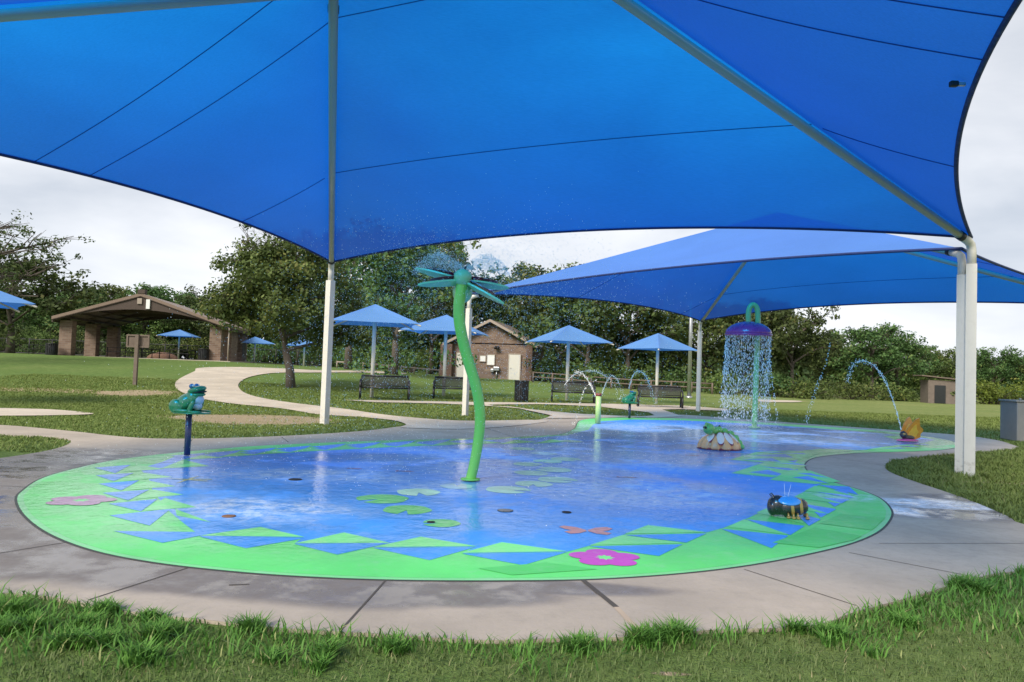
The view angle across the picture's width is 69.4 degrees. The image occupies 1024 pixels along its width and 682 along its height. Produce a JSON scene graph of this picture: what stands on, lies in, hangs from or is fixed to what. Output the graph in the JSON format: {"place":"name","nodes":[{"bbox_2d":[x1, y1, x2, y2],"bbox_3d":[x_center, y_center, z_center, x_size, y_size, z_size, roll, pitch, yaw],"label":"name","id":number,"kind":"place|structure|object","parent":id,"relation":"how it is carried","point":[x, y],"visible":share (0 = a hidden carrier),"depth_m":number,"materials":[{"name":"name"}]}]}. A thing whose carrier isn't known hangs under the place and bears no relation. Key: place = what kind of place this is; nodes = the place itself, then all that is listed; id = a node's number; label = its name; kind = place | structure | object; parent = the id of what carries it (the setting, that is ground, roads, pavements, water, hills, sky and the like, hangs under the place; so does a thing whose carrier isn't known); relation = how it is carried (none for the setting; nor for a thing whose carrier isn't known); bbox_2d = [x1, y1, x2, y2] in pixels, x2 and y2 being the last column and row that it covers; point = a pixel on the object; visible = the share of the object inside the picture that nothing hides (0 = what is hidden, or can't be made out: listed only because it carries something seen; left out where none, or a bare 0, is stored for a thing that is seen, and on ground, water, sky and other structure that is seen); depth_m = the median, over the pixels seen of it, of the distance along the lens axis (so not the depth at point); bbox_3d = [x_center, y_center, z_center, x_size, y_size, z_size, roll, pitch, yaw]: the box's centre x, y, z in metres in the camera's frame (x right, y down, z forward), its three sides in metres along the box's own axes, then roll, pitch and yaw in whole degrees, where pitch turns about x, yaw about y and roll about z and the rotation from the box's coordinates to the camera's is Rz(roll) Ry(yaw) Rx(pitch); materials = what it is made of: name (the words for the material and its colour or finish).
{"place":"outdoors","nodes":[
{"label":"outdoors","id":0,"kind":"place"},
{"bbox_2d":[0,408,93,415],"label":"side path","id":1,"kind":"structure","parent":0,"point":[14,411],"depth_m":17.36,"materials":[{"name":"concrete"}]},
{"bbox_2d":[0,398,542,452],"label":"lawn grass","id":2,"kind":"structure","parent":0,"point":[120,425],"depth_m":15.68,"materials":[{"name":"plant"}]},
{"bbox_2d":[175,367,546,428],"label":"curved path","id":3,"kind":"structure","parent":0,"point":[212,380],"depth_m":25.32,"materials":[{"name":"concrete"}]},
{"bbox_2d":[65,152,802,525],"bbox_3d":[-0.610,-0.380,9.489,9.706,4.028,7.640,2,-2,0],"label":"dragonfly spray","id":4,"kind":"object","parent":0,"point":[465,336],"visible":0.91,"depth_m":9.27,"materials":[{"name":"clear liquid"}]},
{"bbox_2d":[0,415,1023,643],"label":"pool deck","id":5,"kind":"structure","parent":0,"point":[931,534],"depth_m":4.82,"materials":[{"name":"concrete"}]},
{"bbox_2d":[14,418,954,580],"bbox_3d":[2.809,2.030,14.138,9.550,0.008,21.283,1,-3,33],"label":"splash pad","id":6,"kind":"object","parent":5,"relation":"on","point":[374,525],"visible":0.94,"depth_m":7.40,"materials":[{"name":"rubber"}]},
{"bbox_2d":[169,384,210,454],"bbox_3d":[-4.567,1.113,10.521,0.592,1.016,0.347,2,-2,8],"label":"frog spout","id":7,"kind":"object","parent":6,"relation":"on","point":[192,399],"visible":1,"depth_m":10.44,"materials":[{"name":"teal plastic"}]},
{"bbox_2d":[415,266,508,480],"bbox_3d":[-0.674,0.394,9.199,1.192,2.656,0.574,2,-2,0],"label":"dragonfly sprayer","id":8,"kind":"object","parent":6,"relation":"on","point":[459,280],"visible":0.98,"depth_m":9.10,"materials":[{"name":"green paint"}]},
{"bbox_2d":[412,250,509,276],"bbox_3d":[-0.637,-0.961,9.302,1.245,0.306,0.629,2,-2,0],"label":"spray fan","id":9,"kind":"object","parent":8,"relation":"attached to","point":[444,256],"visible":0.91,"depth_m":9.28},
{"bbox_2d":[595,393,601,423],"bbox_3d":[2.348,1.832,20.139,0.170,0.815,0.170,2,-2,0],"label":"activation bollard","id":10,"kind":"object","parent":6,"relation":"on","point":[598,410],"visible":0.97,"depth_m":20.08,"materials":[{"name":"paint"}]},
{"bbox_2d":[622,391,637,417],"bbox_3d":[3.696,1.975,23.063,0.551,0.855,0.323,3,-2,-20],"label":"frog spout","id":11,"kind":"object","parent":6,"relation":"on","point":[631,397],"visible":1,"depth_m":23.00,"materials":[{"name":"teal plastic"}]},
{"bbox_2d":[697,422,744,450],"bbox_3d":[4.006,1.816,14.241,0.874,0.500,0.730,2,-2,0],"label":"caterpillar spout","id":12,"kind":"object","parent":6,"relation":"on","point":[714,438],"visible":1,"depth_m":14.03,"materials":[{"name":"beige plastic"}]},
{"bbox_2d":[725,302,772,427],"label":"shower dome","id":13,"kind":"structure","parent":6,"relation":"on","point":[756,328],"depth_m":20.57,"materials":[{"name":"painted metal"},{"name":"plastic"}]},
{"bbox_2d":[714,334,771,421],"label":"falling water","id":14,"kind":"structure","parent":13,"relation":"hanging from","point":[745,355],"depth_m":20.53,"materials":[{"name":"clear liquid"}]},
{"bbox_2d":[767,493,809,519],"bbox_3d":[2.766,1.650,7.423,0.397,0.223,0.293,1,-2,14],"label":"bumblebee spout","id":15,"kind":"object","parent":6,"relation":"on","point":[789,506],"visible":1,"depth_m":7.35,"materials":[{"name":"plastic"}]},
{"bbox_2d":[896,417,922,440],"bbox_3d":[9.488,2.106,17.733,0.639,0.558,0.401,2,-2,-5],"label":"butterfly spout","id":16,"kind":"object","parent":6,"relation":"on","point":[911,431],"visible":1,"depth_m":17.63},
{"bbox_2d":[0,353,1023,681],"bbox_3d":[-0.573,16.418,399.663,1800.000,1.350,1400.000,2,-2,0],"label":"lawn","id":17,"kind":"structure","parent":0,"point":[64,365],"depth_m":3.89,"materials":[{"name":"green plant"}]},
{"bbox_2d":[0,320,31,352],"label":"bush","id":18,"kind":"object","parent":17,"relation":"on","point":[2,349],"visible":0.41,"depth_m":73.94,"materials":[{"name":"green plant"}]},
{"bbox_2d":[0,291,37,312],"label":"shade umbrella","id":19,"kind":"object","parent":17,"relation":"on","point":[9,301],"visible":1,"depth_m":19.83,"materials":[{"name":"fabric"}]},
{"bbox_2d":[4,325,58,353],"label":"bush","id":20,"kind":"object","parent":17,"relation":"on","point":[35,333],"visible":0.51,"depth_m":75.50,"materials":[{"name":"green plant"}]},
{"bbox_2d":[0,209,93,298],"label":"oak tree","id":21,"kind":"object","parent":17,"relation":"on","point":[17,276],"visible":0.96,"depth_m":42.84,"materials":[{"name":"green plant"}]},
{"bbox_2d":[45,343,57,354],"bbox_3d":[-33.404,0.594,53.695,0.800,0.860,0.800,2,-2,0],"label":"trash can","id":22,"kind":"object","parent":17,"relation":"on","point":[51,348],"visible":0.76,"depth_m":53.40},
{"bbox_2d":[0,238,103,352],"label":"oak tree","id":23,"kind":"object","parent":17,"relation":"on","point":[51,303],"visible":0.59,"depth_m":59.62,"materials":[{"name":"green plant"}]},
{"bbox_2d":[6,289,100,353],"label":"oak tree","id":24,"kind":"object","parent":17,"relation":"on","point":[45,322],"visible":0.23,"depth_m":82.53,"materials":[{"name":"green plant"}]},
{"bbox_2d":[58,331,106,356],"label":"bush","id":25,"kind":"object","parent":17,"relation":"on","point":[80,342],"visible":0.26,"depth_m":78.12,"materials":[{"name":"green plant"}]},
{"bbox_2d":[39,276,133,350],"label":"oak tree","id":26,"kind":"object","parent":17,"relation":"on","point":[102,295],"visible":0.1,"depth_m":89.72,"materials":[{"name":"green plant"}]},
{"bbox_2d":[76,299,143,355],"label":"oak tree","id":27,"kind":"object","parent":17,"relation":"on","point":[103,332],"visible":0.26,"depth_m":81.86,"materials":[{"name":"green plant"}]},
{"bbox_2d":[79,283,152,345],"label":"elm tree","id":28,"kind":"object","parent":17,"relation":"on","point":[112,290],"visible":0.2,"depth_m":93.53,"materials":[{"name":"green plant"}]},
{"bbox_2d":[126,334,149,384],"bbox_3d":[-15.247,0.800,30.035,0.900,2.120,0.185,2,-2,-4],"label":"wooden sign","id":29,"kind":"object","parent":17,"relation":"on","point":[136,342],"visible":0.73,"depth_m":30.06,"materials":[{"name":"brown wood"}]},
{"bbox_2d":[99,333,181,356],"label":"bush","id":30,"kind":"object","parent":17,"relation":"on","point":[122,339],"visible":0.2,"depth_m":76.72,"materials":[{"name":"green plant"}]},
{"bbox_2d":[105,300,186,356],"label":"elm tree","id":31,"kind":"object","parent":17,"relation":"on","point":[151,330],"visible":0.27,"depth_m":83.69,"materials":[{"name":"green plant"}]},
{"bbox_2d":[51,289,255,362],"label":"picnic pavilion","id":32,"kind":"structure","parent":17,"relation":"on","point":[112,315],"depth_m":57.08,"materials":[{"name":"wood"}]},
{"bbox_2d":[198,348,209,359],"bbox_3d":[-23.372,1.008,56.074,0.800,0.860,0.800,2,-2,0],"label":"trash can","id":33,"kind":"object","parent":32,"relation":"on","point":[203,354],"visible":0.93,"depth_m":55.76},
{"bbox_2d":[121,333,202,357],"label":"bush","id":34,"kind":"object","parent":17,"relation":"on","point":[158,342],"visible":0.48,"depth_m":75.35,"materials":[{"name":"green plant"}]},
{"bbox_2d":[147,352,177,358],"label":"mulch mound","id":35,"kind":"object","parent":17,"relation":"on","point":[164,355],"visible":0.76,"depth_m":69.35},
{"bbox_2d":[121,281,209,353],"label":"oak tree","id":36,"kind":"object","parent":17,"relation":"on","point":[155,291],"visible":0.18,"depth_m":89.93,"materials":[{"name":"green plant"}]},
{"bbox_2d":[0,337,341,367],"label":"rail fence","id":37,"kind":"object","parent":17,"relation":"on","point":[101,355],"visible":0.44,"depth_m":72.07,"materials":[{"name":"metal"}]},
{"bbox_2d":[156,330,201,358],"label":"shade umbrella","id":38,"kind":"object","parent":17,"relation":"on","point":[179,333],"visible":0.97,"depth_m":69.50,"materials":[{"name":"fabric"}]},
{"bbox_2d":[158,292,215,358],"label":"oak tree","id":39,"kind":"object","parent":17,"relation":"on","point":[187,302],"visible":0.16,"depth_m":86.72,"materials":[{"name":"green plant"}]},
{"bbox_2d":[182,333,209,358],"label":"bush","id":40,"kind":"object","parent":17,"relation":"on","point":[199,342],"visible":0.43,"depth_m":77.10,"materials":[{"name":"green plant"}]},
{"bbox_2d":[168,283,261,360],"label":"oak tree","id":41,"kind":"object","parent":17,"relation":"on","point":[203,326],"visible":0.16,"depth_m":78.21,"materials":[{"name":"green plant"}]},
{"bbox_2d":[214,282,298,362],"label":"elm tree","id":42,"kind":"object","parent":17,"relation":"on","point":[258,336],"depth_m":83.75,"materials":[{"name":"green plant"}]},
{"bbox_2d":[242,337,274,362],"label":"shade umbrella","id":43,"kind":"object","parent":17,"relation":"on","point":[255,340],"visible":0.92,"depth_m":65.58,"materials":[{"name":"fabric"}]},
{"bbox_2d":[247,337,281,361],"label":"bush","id":44,"kind":"object","parent":17,"relation":"on","point":[262,352],"visible":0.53,"depth_m":75.34,"materials":[{"name":"green plant"}]},
{"bbox_2d":[190,223,384,387],"bbox_3d":[-9.764,-1.625,32.132,7.098,7.645,7.798,1,-2,23],"label":"elm tree","id":45,"kind":"object","parent":17,"relation":"on","point":[262,288],"visible":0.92,"depth_m":30.67,"materials":[{"name":"green plant"}]},
{"bbox_2d":[248,282,341,365],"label":"oak tree","id":46,"kind":"object","parent":17,"relation":"on","point":[304,324],"visible":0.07,"depth_m":77.61,"materials":[{"name":"green plant"}]},
{"bbox_2d":[269,341,340,365],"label":"bush","id":47,"kind":"object","parent":17,"relation":"on","point":[310,358],"visible":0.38,"depth_m":75.33,"materials":[{"name":"green plant"}]},
{"bbox_2d":[278,244,421,369],"bbox_3d":[-12.129,-3.427,54.096,10.975,11.307,9.600,2,-2,-5],"label":"oak tree","id":48,"kind":"object","parent":17,"relation":"on","point":[347,357],"visible":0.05,"depth_m":53.79,"materials":[{"name":"green plant"}]},
{"bbox_2d":[332,343,391,368],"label":"bush","id":49,"kind":"object","parent":17,"relation":"on","point":[341,349],"visible":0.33,"depth_m":69.67,"materials":[{"name":"green plant"}]},
{"bbox_2d":[317,292,435,369],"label":"oak tree","id":50,"kind":"object","parent":17,"relation":"on","point":[408,336],"visible":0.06,"depth_m":77.55,"materials":[{"name":"green plant"}]},
{"bbox_2d":[333,304,420,397],"bbox_3d":[-5.354,0.406,28.599,3.315,3.680,3.315,2,-2,-12],"label":"shade umbrella","id":51,"kind":"object","parent":17,"relation":"on","point":[381,316],"visible":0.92,"depth_m":28.13,"materials":[{"name":"fabric"}]},
{"bbox_2d":[358,374,409,399],"bbox_3d":[-4.790,1.737,27.861,1.890,0.903,0.741,2,-2,-10],"label":"park bench","id":52,"kind":"object","parent":17,"relation":"on","point":[398,379],"visible":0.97,"depth_m":28.04,"materials":[{"name":"metal"}]},
{"bbox_2d":[336,361,439,375],"bbox_3d":[-10.085,2.273,60.444,8.366,1.044,0.104,2,-2,-7],"label":"rail fence","id":53,"kind":"object","parent":17,"relation":"on","point":[413,368],"visible":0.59,"depth_m":60.55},
{"bbox_2d":[358,341,438,372],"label":"bush","id":54,"kind":"object","parent":17,"relation":"on","point":[420,361],"visible":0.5,"depth_m":69.94,"materials":[{"name":"green plant"}]},
{"bbox_2d":[335,242,477,374],"bbox_3d":[-7.562,-2.616,49.936,8.822,10.453,10.101,4,-3,-35],"label":"oak tree","id":55,"kind":"object","parent":17,"relation":"on","point":[387,270],"visible":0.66,"depth_m":48.45,"materials":[{"name":"green plant"}]},
{"bbox_2d":[381,240,492,373],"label":"elm tree","id":56,"kind":"object","parent":17,"relation":"on","point":[436,310],"visible":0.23,"depth_m":73.08,"materials":[{"name":"green plant"}]},
{"bbox_2d":[398,315,489,395],"bbox_3d":[-2.896,0.645,31.995,3.315,3.580,3.315,2,-2,8],"label":"shade umbrella","id":57,"kind":"object","parent":17,"relation":"on","point":[444,321],"visible":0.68,"depth_m":31.64,"materials":[{"name":"fabric"}]},
{"bbox_2d":[432,376,470,398],"bbox_3d":[-2.259,1.905,29.960,1.890,0.903,0.741,2,-2,-4],"label":"park bench","id":58,"kind":"object","parent":17,"relation":"on","point":[453,383],"visible":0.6,"depth_m":30.17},
{"bbox_2d":[406,277,508,354],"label":"oak tree","id":59,"kind":"object","parent":17,"relation":"on","point":[475,311],"visible":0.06,"depth_m":81.66,"materials":[{"name":"green plant"}]},
{"bbox_2d":[440,319,551,380],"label":"restroom building","id":60,"kind":"structure","parent":17,"relation":"on","point":[493,350],"depth_m":66.66,"materials":[{"name":"brown brick"}]},
{"bbox_2d":[455,352,463,376],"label":"door","id":61,"kind":"structure","parent":60,"relation":"in","point":[458,372],"depth_m":67.15,"materials":[{"name":"metal"}]},
{"bbox_2d":[507,353,520,379],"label":"door","id":62,"kind":"structure","parent":60,"relation":"in","point":[515,375],"depth_m":66.10,"materials":[{"name":"metal"}]},
{"bbox_2d":[0,373,1009,440],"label":"lawn grass","id":63,"kind":"structure","parent":17,"relation":"on","point":[817,413],"depth_m":26.88,"materials":[{"name":"plant"}]},
{"bbox_2d":[0,0,1022,476],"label":"shade canopy","id":64,"kind":"object","parent":17,"relation":"on","point":[282,118],"visible":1,"depth_m":9.90,"materials":[{"name":"blue fabric"}]},
{"bbox_2d":[0,307,1022,398],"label":"woods","id":65,"kind":"object","parent":17,"relation":"on","point":[800,370],"visible":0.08,"depth_m":95.48,"materials":[{"name":"green plant"}]},
{"bbox_2d":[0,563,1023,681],"bbox_3d":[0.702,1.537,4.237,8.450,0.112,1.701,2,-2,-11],"label":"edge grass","id":66,"kind":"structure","parent":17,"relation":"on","point":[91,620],"depth_m":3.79,"materials":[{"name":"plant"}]},
{"bbox_2d":[446,261,581,347],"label":"oak tree","id":67,"kind":"object","parent":17,"relation":"on","point":[497,316],"visible":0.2,"depth_m":78.33,"materials":[{"name":"green plant"}]},
{"bbox_2d":[514,380,528,400],"bbox_3d":[0.394,2.041,30.544,0.610,0.830,0.610,2,-2,0],"label":"trash can","id":68,"kind":"object","parent":17,"relation":"on","point":[521,393],"visible":0.96,"depth_m":30.30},
{"bbox_2d":[524,356,564,381],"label":"bush","id":69,"kind":"object","parent":17,"relation":"on","point":[539,369],"visible":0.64,"depth_m":65.80,"materials":[{"name":"green plant"}]},
{"bbox_2d":[499,261,627,382],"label":"elm tree","id":70,"kind":"object","parent":17,"relation":"on","point":[534,272],"visible":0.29,"depth_m":71.85,"materials":[{"name":"green plant"}]},
{"bbox_2d":[525,325,613,399],"bbox_3d":[2.523,1.007,33.490,3.072,3.450,3.072,3,-2,-20],"label":"shade umbrella","id":71,"kind":"object","parent":17,"relation":"on","point":[579,334],"visible":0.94,"depth_m":33.19,"materials":[{"name":"fabric"}]},
{"bbox_2d":[551,380,595,402],"bbox_3d":[2.604,2.163,31.458,1.890,0.903,0.741,2,-2,3],"label":"park bench","id":72,"kind":"object","parent":17,"relation":"on","point":[561,389],"visible":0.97,"depth_m":31.68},
{"bbox_2d":[508,296,641,382],"bbox_3d":[6.506,-1.177,63.751,10.686,10.662,12.235,0,-3,34],"label":"oak tree","id":73,"kind":"object","parent":17,"relation":"on","point":[575,306],"visible":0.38,"depth_m":62.26,"materials":[{"name":"green plant"}]},
{"bbox_2d":[556,357,627,387],"bbox_3d":[6.021,2.728,61.433,7.136,2.844,4.622,0,-3,35],"label":"bush","id":74,"kind":"object","parent":17,"relation":"on","point":[587,368],"visible":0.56,"depth_m":61.27,"materials":[{"name":"green plant"}]},
{"bbox_2d":[532,371,712,393],"bbox_3d":[8.395,3.226,56.929,13.787,1.285,0.130,2,-2,8],"label":"rail fence","id":75,"kind":"object","parent":17,"relation":"on","point":[611,383],"visible":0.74,"depth_m":56.94,"materials":[{"name":"brown wood"}]},
{"bbox_2d":[593,362,668,388],"bbox_3d":[9.570,3.014,61.084,7.012,2.513,3.702,3,-2,-13],"label":"bush","id":76,"kind":"object","parent":17,"relation":"on","point":[626,373],"visible":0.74,"depth_m":60.92,"materials":[{"name":"green plant"}]},
{"bbox_2d":[576,299,701,387],"bbox_3d":[9.471,-0.692,61.887,10.796,9.600,9.443,3,-3,-29],"label":"oak tree","id":77,"kind":"object","parent":17,"relation":"on","point":[647,321],"visible":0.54,"depth_m":61.09,"materials":[{"name":"green plant"}]},
{"bbox_2d":[616,333,696,403],"bbox_3d":[6.868,1.314,34.985,2.769,3.380,2.770,4,-3,-35],"label":"shade umbrella","id":78,"kind":"object","parent":17,"relation":"on","point":[657,342],"visible":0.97,"depth_m":34.83,"materials":[{"name":"fabric"}]},
{"bbox_2d":[617,310,702,388],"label":"oak tree","id":79,"kind":"object","parent":17,"relation":"on","point":[646,361],"visible":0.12,"depth_m":65.78,"materials":[{"name":"green plant"}]},
{"bbox_2d":[660,365,709,391],"bbox_3d":[14.159,3.282,61.788,4.305,2.611,4.390,2,-2,0],"label":"bush","id":80,"kind":"object","parent":17,"relation":"on","point":[683,379],"visible":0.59,"depth_m":61.29,"materials":[{"name":"green plant"}]},
{"bbox_2d":[686,318,692,397],"bbox_3d":[10.638,-0.481,44.067,0.400,7.850,0.400,2,-2,0],"label":"light pole","id":81,"kind":"object","parent":17,"relation":"on","point":[689,375],"visible":0.54,"depth_m":43.91,"materials":[{"name":"metal"}]},
{"bbox_2d":[645,310,762,394],"bbox_3d":[16.583,0.511,63.758,10.117,8.244,9.749,2,-2,-10],"label":"elm tree","id":82,"kind":"object","parent":17,"relation":"on","point":[671,354],"visible":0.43,"depth_m":62.58,"materials":[{"name":"green plant"}]},
{"bbox_2d":[693,369,786,394],"bbox_3d":[17.816,3.454,58.101,7.100,2.596,4.729,2,-2,0],"label":"bush","id":83,"kind":"object","parent":17,"relation":"on","point":[720,378],"visible":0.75,"depth_m":57.37,"materials":[{"name":"green plant"}]},
{"bbox_2d":[462,229,1023,472],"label":"shade canopy","id":84,"kind":"object","parent":17,"relation":"on","point":[719,273],"visible":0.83,"depth_m":21.42,"materials":[{"name":"blue fabric"}]},
{"bbox_2d":[692,310,806,395],"bbox_3d":[19.718,0.462,62.291,9.836,8.572,8.590,4,-3,-35],"label":"oak tree","id":85,"kind":"object","parent":17,"relation":"on","point":[717,353],"visible":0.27,"depth_m":60.92,"materials":[{"name":"green plant"}]},
{"bbox_2d":[739,370,814,397],"bbox_3d":[21.158,3.534,58.510,6.441,2.473,3.863,3,-2,-21],"label":"bush","id":86,"kind":"object","parent":17,"relation":"on","point":[780,381],"visible":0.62,"depth_m":57.78,"materials":[{"name":"green plant"}]},
{"bbox_2d":[747,306,849,396],"bbox_3d":[22.580,0.450,59.857,8.479,8.427,7.416,4,-3,-40],"label":"oak tree","id":87,"kind":"object","parent":17,"relation":"on","point":[794,332],"visible":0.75,"depth_m":59.27,"materials":[{"name":"green plant"}]},
{"bbox_2d":[768,375,846,399],"bbox_3d":[22.368,3.761,57.131,5.938,2.319,5.850,1,-3,31],"label":"bush","id":88,"kind":"object","parent":17,"relation":"on","point":[805,391],"visible":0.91,"depth_m":56.38,"materials":[{"name":"green plant"}]},
{"bbox_2d":[797,328,849,395],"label":"oak tree","id":89,"kind":"object","parent":17,"relation":"on","point":[818,369],"visible":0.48,"depth_m":68.82,"materials":[{"name":"green plant"}]},
{"bbox_2d":[822,344,880,391],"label":"elm tree","id":90,"kind":"object","parent":17,"relation":"on","point":[853,375],"visible":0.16,"depth_m":82.82,"materials":[{"name":"green plant"}]},
{"bbox_2d":[810,377,900,400],"bbox_3d":[27.476,4.085,59.598,6.779,2.465,6.300,1,-3,32],"label":"bush","id":91,"kind":"object","parent":17,"relation":"on","point":[854,394],"visible":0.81,"depth_m":58.87,"materials":[{"name":"green plant"}]},
{"bbox_2d":[826,319,933,397],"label":"oak tree","id":92,"kind":"object","parent":17,"relation":"on","point":[862,338],"visible":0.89,"depth_m":65.13,"materials":[{"name":"green plant"}]},
{"bbox_2d":[861,382,919,401],"bbox_3d":[31.279,4.289,60.042,5.754,1.944,3.884,2,-2,0],"label":"bush","id":93,"kind":"object","parent":17,"relation":"on","point":[907,392],"visible":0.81,"depth_m":59.44,"materials":[{"name":"green plant"}]},
{"bbox_2d":[857,330,942,391],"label":"oak tree","id":94,"kind":"object","parent":17,"relation":"on","point":[913,351],"visible":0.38,"depth_m":68.80,"materials":[{"name":"green plant"}]},
{"bbox_2d":[891,344,955,393],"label":"elm tree","id":95,"kind":"object","parent":17,"relation":"on","point":[945,360],"visible":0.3,"depth_m":79.31,"materials":[{"name":"green plant"}]},
{"bbox_2d":[913,375,955,403],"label":"wooden shed","id":96,"kind":"structure","parent":17,"relation":"on","point":[936,391],"depth_m":55.95,"materials":[{"name":"brown wood"}]},
{"bbox_2d":[934,385,945,402],"bbox_3d":[32.341,4.028,55.899,0.750,1.350,0.050,1,-2,15],"label":"door","id":97,"kind":"structure","parent":96,"relation":"in","point":[940,390],"depth_m":55.88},
{"bbox_2d":[954,378,1023,404],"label":"bush","id":98,"kind":"object","parent":17,"relation":"on","point":[990,394],"visible":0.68,"depth_m":59.00,"materials":[{"name":"green plant"}]},
{"bbox_2d":[976,345,1023,398],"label":"oak tree","id":99,"kind":"object","parent":17,"relation":"on","point":[1007,360],"visible":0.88,"depth_m":75.09,"materials":[{"name":"green plant"}]},
{"bbox_2d":[999,398,1023,441],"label":"concrete box","id":100,"kind":"object","parent":17,"relation":"on","point":[1012,420],"visible":0.94,"depth_m":19.27,"materials":[{"name":"concrete"}]},
{"bbox_2d":[0,0,1023,361],"label":"sky","id":101,"kind":"structure","parent":0,"point":[137,236],"materials":[{"name":"white"}]},
{"bbox_2d":[354,400,725,417],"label":"bench path","id":102,"kind":"structure","parent":0,"point":[653,410],"depth_m":27.61,"materials":[{"name":"concrete"}]},
{"bbox_2d":[636,385,683,407],"bbox_3d":[6.187,2.320,30.956,1.890,0.903,0.741,2,-2,6],"label":"park bench","id":103,"kind":"object","parent":102,"relation":"on","point":[659,390],"visible":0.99,"depth_m":31.17,"materials":[{"name":"metal"}]},
{"bbox_2d":[885,440,1023,523],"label":"lawn grass","id":104,"kind":"structure","parent":0,"point":[1004,460],"depth_m":11.28,"materials":[{"name":"plant"}]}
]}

